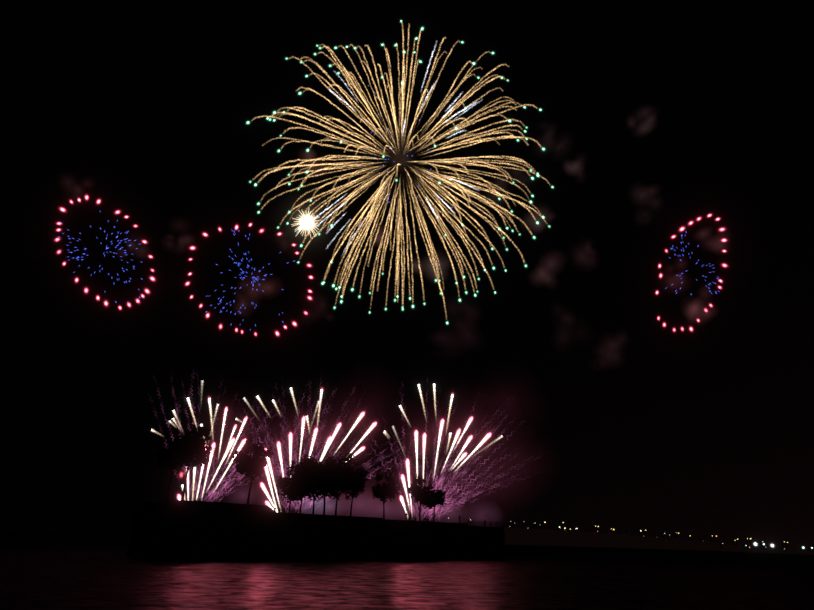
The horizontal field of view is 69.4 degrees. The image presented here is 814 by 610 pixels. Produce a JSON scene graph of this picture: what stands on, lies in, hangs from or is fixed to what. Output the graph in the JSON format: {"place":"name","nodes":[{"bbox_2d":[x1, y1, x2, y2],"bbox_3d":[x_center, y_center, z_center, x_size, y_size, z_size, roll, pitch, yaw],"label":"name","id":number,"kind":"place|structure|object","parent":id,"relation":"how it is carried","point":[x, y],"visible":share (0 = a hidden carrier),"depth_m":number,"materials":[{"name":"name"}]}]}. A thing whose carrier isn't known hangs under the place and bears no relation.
{"place":"outdoors","nodes":[
{"label":"outdoors","id":0,"kind":"place"},
{"bbox_2d":[0,530,813,609],"bbox_3d":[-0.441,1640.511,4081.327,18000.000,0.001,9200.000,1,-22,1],"label":"water","id":1,"kind":"structure","parent":0,"point":[41,570],"depth_m":58.65,"materials":[{"name":"black liquid"}]},
{"bbox_2d":[126,499,504,559],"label":"harbour mole","id":2,"kind":"object","parent":1,"relation":"in","point":[173,529],"visible":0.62,"depth_m":108.75,"materials":[{"name":"stone"}]},
{"bbox_2d":[169,424,213,499],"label":"tree","id":3,"kind":"object","parent":2,"relation":"on","point":[197,453],"visible":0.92,"depth_m":107.07,"materials":[{"name":"brown plant"}]},
{"bbox_2d":[232,436,273,503],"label":"tree","id":4,"kind":"object","parent":2,"relation":"on","point":[247,464],"visible":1,"depth_m":112.43,"materials":[{"name":"brown plant"}]},
{"bbox_2d":[276,474,306,512],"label":"tree","id":5,"kind":"object","parent":2,"relation":"on","point":[292,492],"visible":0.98,"depth_m":115.69,"materials":[{"name":"brown plant"}]},
{"bbox_2d":[285,460,316,512],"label":"tree","id":6,"kind":"object","parent":2,"relation":"on","point":[292,467],"visible":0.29,"depth_m":119.39,"materials":[{"name":"brown plant"}]},
{"bbox_2d":[294,454,337,513],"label":"tree","id":7,"kind":"object","parent":2,"relation":"on","point":[320,474],"visible":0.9,"depth_m":117.84,"materials":[{"name":"brown plant"}]},
{"bbox_2d":[301,453,351,514],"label":"tree","id":8,"kind":"object","parent":2,"relation":"on","point":[342,463],"visible":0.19,"depth_m":122.26,"materials":[{"name":"brown plant"}]},
{"bbox_2d":[320,452,357,514],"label":"tree","id":9,"kind":"object","parent":2,"relation":"on","point":[343,481],"visible":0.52,"depth_m":123.24,"materials":[{"name":"brown plant"}]},
{"bbox_2d":[339,461,367,515],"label":"tree","id":10,"kind":"object","parent":2,"relation":"on","point":[360,477],"visible":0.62,"depth_m":126.80,"materials":[{"name":"brown plant"}]},
{"bbox_2d":[372,468,400,518],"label":"tree","id":11,"kind":"object","parent":2,"relation":"on","point":[383,492],"visible":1,"depth_m":130.69,"materials":[{"name":"brown plant"}]},
{"bbox_2d":[408,475,433,520],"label":"tree","id":12,"kind":"object","parent":2,"relation":"on","point":[418,493],"visible":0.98,"depth_m":136.41,"materials":[{"name":"brown plant"}]},
{"bbox_2d":[421,489,445,521],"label":"tree","id":13,"kind":"object","parent":2,"relation":"on","point":[438,498],"visible":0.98,"depth_m":137.20,"materials":[{"name":"brown plant"}]},
{"bbox_2d":[465,520,502,526],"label":"mole railing","id":14,"kind":"object","parent":2,"relation":"on","point":[489,525],"visible":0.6,"depth_m":145.32,"materials":[{"name":"grey metal"}]},
{"bbox_2d":[0,0,813,550],"label":"sky","id":15,"kind":"structure","parent":0,"point":[551,262],"materials":[{"name":"black"}]},
{"bbox_2d":[504,528,813,554],"bbox_3d":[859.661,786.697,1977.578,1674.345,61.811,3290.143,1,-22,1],"label":"coast","id":16,"kind":"structure","parent":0,"point":[541,537],"depth_m":1538.10,"materials":[{"name":"grey"}]},
{"bbox_2d":[448,517,813,550],"bbox_3d":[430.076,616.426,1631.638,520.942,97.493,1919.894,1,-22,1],"label":"lights","id":17,"kind":"object","parent":16,"relation":"on","point":[762,547],"visible":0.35,"depth_m":1193.05,"materials":[{"name":"grey metal"}]}
]}

